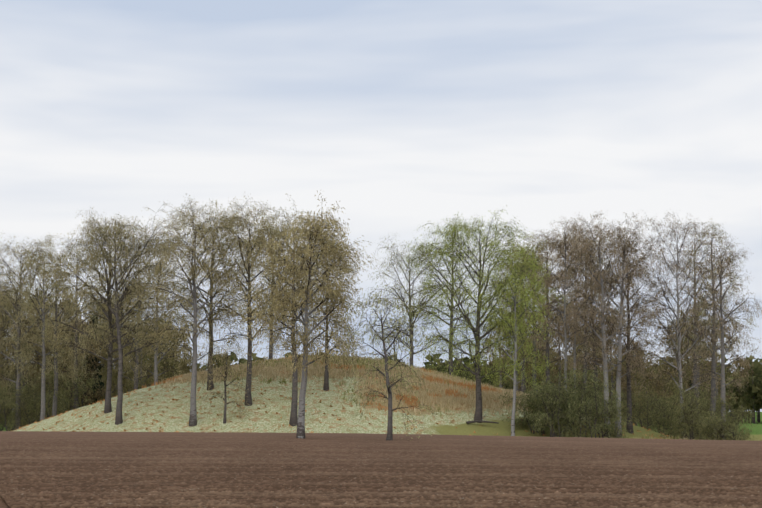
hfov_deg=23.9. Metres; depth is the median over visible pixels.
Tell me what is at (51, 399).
tree
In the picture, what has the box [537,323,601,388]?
tree
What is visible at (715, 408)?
bush
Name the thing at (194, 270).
tree
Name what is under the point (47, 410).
birch
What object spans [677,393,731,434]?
bush
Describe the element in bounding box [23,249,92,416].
birch
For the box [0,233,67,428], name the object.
birch
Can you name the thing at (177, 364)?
tree
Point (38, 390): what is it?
tree
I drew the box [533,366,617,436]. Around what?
bush
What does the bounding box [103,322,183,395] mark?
tree
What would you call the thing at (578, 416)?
bush
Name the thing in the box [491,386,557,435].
bush
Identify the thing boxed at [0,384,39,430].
bush
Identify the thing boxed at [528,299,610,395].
tree
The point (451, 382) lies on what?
dry grass tufts
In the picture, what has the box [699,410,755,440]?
bush
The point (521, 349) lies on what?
birch
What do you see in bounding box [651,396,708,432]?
bush
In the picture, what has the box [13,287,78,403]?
birch
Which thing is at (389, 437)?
tree
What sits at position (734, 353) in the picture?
tree
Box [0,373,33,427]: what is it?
birch
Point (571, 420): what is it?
bush
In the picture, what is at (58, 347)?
tree
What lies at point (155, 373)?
birch
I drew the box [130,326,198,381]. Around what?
tree
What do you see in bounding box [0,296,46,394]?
birch
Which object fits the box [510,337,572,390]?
tree
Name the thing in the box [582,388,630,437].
bush
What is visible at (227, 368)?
tree
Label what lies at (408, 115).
sky
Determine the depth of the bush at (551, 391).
148.47 m
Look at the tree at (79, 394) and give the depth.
197.09 m
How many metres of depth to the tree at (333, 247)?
87.50 m
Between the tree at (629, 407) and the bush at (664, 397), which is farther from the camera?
the bush at (664, 397)
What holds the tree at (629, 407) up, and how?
on the ground
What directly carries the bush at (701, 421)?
on the ground
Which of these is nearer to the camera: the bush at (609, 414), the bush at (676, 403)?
the bush at (609, 414)
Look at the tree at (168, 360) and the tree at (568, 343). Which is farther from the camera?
the tree at (568, 343)
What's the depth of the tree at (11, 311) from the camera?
193.89 m
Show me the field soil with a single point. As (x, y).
(53, 469)
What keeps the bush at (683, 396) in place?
on the ground
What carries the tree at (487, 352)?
on the ground
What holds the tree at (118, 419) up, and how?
on the ground
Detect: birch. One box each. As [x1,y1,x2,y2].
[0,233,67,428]
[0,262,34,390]
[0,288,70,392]
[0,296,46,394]
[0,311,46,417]
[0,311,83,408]
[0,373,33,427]
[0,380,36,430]
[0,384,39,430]
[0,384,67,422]
[0,385,14,430]
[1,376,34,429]
[7,243,79,420]
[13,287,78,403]
[14,391,49,423]
[15,377,48,424]
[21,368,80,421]
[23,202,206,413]
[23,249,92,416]
[23,393,74,423]
[25,386,73,421]
[26,318,103,406]
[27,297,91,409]
[33,239,131,408]
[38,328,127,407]
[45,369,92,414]
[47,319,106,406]
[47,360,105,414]
[53,297,125,395]
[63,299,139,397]
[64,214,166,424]
[93,285,159,390]
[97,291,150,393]
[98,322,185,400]
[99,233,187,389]
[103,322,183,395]
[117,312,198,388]
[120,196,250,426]
[123,252,191,385]
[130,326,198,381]
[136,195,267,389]
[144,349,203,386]
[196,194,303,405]
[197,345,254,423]
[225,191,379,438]
[235,212,310,360]
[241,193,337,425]
[284,240,373,390]
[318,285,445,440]
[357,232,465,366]
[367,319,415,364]
[401,217,500,375]
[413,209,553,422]
[462,240,566,435]
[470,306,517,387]
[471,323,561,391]
[487,229,559,392]
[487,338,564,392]
[489,242,539,390]
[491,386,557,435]
[501,240,560,390]
[501,246,555,391]
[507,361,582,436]
[508,226,581,381]
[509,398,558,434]
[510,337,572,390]
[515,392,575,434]
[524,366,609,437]
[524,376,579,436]
[525,216,607,386]
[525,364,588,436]
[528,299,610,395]
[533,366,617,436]
[536,218,611,387]
[537,307,598,393]
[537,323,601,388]
[543,221,616,396]
[552,240,631,402]
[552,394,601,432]
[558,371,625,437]
[560,210,653,437]
[560,321,624,394]
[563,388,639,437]
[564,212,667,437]
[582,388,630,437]
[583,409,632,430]
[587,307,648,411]
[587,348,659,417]
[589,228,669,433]
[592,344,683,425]
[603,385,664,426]
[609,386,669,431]
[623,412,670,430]
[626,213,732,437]
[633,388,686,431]
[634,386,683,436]
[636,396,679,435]
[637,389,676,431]
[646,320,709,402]
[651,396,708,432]
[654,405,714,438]
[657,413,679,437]
[658,224,738,436]
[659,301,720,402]
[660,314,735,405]
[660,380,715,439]
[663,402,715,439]
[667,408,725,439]
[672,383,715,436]
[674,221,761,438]
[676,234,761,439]
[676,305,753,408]
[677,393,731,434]
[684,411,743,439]
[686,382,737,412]
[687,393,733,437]
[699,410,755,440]
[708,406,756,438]
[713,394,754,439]
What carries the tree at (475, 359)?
on the ground
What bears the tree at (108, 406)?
on the ground
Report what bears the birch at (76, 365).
on the ground
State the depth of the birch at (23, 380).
198.33 m
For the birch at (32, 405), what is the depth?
195.15 m
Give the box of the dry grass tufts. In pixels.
[11,354,757,440]
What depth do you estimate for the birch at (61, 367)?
216.80 m
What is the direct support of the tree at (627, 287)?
on the ground
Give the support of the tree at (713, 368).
on the ground
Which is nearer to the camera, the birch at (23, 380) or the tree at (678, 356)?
the tree at (678, 356)
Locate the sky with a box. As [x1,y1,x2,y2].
[0,0,761,411]
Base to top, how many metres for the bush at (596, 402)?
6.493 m
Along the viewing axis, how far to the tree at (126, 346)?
238.87 m
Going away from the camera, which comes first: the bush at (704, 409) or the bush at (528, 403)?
the bush at (528, 403)
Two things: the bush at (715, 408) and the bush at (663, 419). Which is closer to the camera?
the bush at (663, 419)
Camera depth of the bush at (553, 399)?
150.00 m
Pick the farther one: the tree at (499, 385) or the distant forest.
the distant forest
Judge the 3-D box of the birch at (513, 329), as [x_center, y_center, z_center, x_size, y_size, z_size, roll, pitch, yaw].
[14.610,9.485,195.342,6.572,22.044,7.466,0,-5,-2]
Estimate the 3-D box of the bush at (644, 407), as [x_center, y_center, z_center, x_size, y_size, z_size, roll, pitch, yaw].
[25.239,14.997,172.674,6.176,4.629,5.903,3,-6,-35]
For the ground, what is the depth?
153.70 m
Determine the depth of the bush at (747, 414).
168.00 m
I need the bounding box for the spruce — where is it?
[81,315,104,406]
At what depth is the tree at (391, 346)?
184.58 m
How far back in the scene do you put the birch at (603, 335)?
159.00 m
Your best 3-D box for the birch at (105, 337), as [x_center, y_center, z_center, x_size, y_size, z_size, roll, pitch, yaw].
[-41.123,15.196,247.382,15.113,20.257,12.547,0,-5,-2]
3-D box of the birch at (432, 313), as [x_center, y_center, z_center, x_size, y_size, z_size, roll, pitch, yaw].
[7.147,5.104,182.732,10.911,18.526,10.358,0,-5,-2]
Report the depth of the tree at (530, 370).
215.26 m
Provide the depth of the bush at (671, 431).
162.26 m
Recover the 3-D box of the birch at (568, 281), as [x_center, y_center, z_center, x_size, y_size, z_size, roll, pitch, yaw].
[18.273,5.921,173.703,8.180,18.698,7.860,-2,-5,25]
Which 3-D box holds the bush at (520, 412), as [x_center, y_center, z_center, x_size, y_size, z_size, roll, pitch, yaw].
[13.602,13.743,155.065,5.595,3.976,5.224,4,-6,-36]
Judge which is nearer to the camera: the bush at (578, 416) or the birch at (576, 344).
the bush at (578, 416)
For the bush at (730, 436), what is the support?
on the ground
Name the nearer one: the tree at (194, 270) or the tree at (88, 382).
the tree at (194, 270)
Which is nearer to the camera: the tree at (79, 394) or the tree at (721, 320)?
the tree at (721, 320)
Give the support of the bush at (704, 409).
on the ground
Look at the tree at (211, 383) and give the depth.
158.29 m
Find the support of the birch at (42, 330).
on the ground
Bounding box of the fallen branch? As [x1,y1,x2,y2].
[466,414,498,423]
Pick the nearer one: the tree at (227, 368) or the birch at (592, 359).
the tree at (227, 368)
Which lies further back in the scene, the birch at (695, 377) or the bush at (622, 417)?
the birch at (695, 377)
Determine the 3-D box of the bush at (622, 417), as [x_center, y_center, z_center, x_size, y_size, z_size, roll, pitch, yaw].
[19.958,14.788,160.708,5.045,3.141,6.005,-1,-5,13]
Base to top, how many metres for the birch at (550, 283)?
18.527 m
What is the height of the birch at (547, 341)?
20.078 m
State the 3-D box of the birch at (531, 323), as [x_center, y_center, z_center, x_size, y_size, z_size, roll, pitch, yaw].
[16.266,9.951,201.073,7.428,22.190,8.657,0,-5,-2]
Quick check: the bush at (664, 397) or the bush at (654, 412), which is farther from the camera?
the bush at (664, 397)
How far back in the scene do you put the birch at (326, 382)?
158.89 m
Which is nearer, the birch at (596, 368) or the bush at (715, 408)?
the birch at (596, 368)
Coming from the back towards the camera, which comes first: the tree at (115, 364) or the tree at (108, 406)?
the tree at (115, 364)
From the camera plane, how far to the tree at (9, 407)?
197.06 m
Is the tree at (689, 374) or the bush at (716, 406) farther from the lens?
the tree at (689, 374)
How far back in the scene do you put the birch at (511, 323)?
150.78 m
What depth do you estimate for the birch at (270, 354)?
178.31 m
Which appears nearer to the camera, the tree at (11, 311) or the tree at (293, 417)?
the tree at (293, 417)
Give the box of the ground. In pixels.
[0,359,761,507]
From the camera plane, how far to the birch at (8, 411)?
193.66 m
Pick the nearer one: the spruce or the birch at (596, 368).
the birch at (596, 368)
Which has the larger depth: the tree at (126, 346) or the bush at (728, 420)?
the tree at (126, 346)
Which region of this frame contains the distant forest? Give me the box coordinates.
[2,350,761,423]
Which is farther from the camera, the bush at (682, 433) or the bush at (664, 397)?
the bush at (664, 397)
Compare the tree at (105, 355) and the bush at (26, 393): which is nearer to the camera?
the bush at (26, 393)
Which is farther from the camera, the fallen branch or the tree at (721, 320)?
the tree at (721, 320)
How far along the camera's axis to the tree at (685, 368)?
237.58 m
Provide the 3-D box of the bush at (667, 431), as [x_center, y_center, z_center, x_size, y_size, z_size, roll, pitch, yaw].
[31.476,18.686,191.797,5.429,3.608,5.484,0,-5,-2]
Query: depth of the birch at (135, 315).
255.87 m
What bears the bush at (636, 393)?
on the ground
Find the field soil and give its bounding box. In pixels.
[0,431,761,507]
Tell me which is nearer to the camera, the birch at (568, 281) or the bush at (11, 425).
the birch at (568, 281)
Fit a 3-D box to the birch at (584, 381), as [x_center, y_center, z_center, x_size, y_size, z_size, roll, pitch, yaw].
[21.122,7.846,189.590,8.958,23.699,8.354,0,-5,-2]
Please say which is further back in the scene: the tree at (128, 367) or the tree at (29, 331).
the tree at (128, 367)
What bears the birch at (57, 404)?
on the ground
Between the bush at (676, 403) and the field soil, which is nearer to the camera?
the field soil
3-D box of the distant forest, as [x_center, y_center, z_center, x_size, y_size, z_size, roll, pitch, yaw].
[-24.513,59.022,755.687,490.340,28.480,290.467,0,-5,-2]
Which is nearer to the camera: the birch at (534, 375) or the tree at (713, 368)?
the tree at (713, 368)
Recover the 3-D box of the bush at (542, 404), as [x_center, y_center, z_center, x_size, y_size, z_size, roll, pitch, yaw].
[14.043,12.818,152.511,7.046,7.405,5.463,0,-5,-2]
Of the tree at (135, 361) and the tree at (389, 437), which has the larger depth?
the tree at (135, 361)
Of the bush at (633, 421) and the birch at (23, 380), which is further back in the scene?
the birch at (23, 380)
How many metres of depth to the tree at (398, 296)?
182.94 m

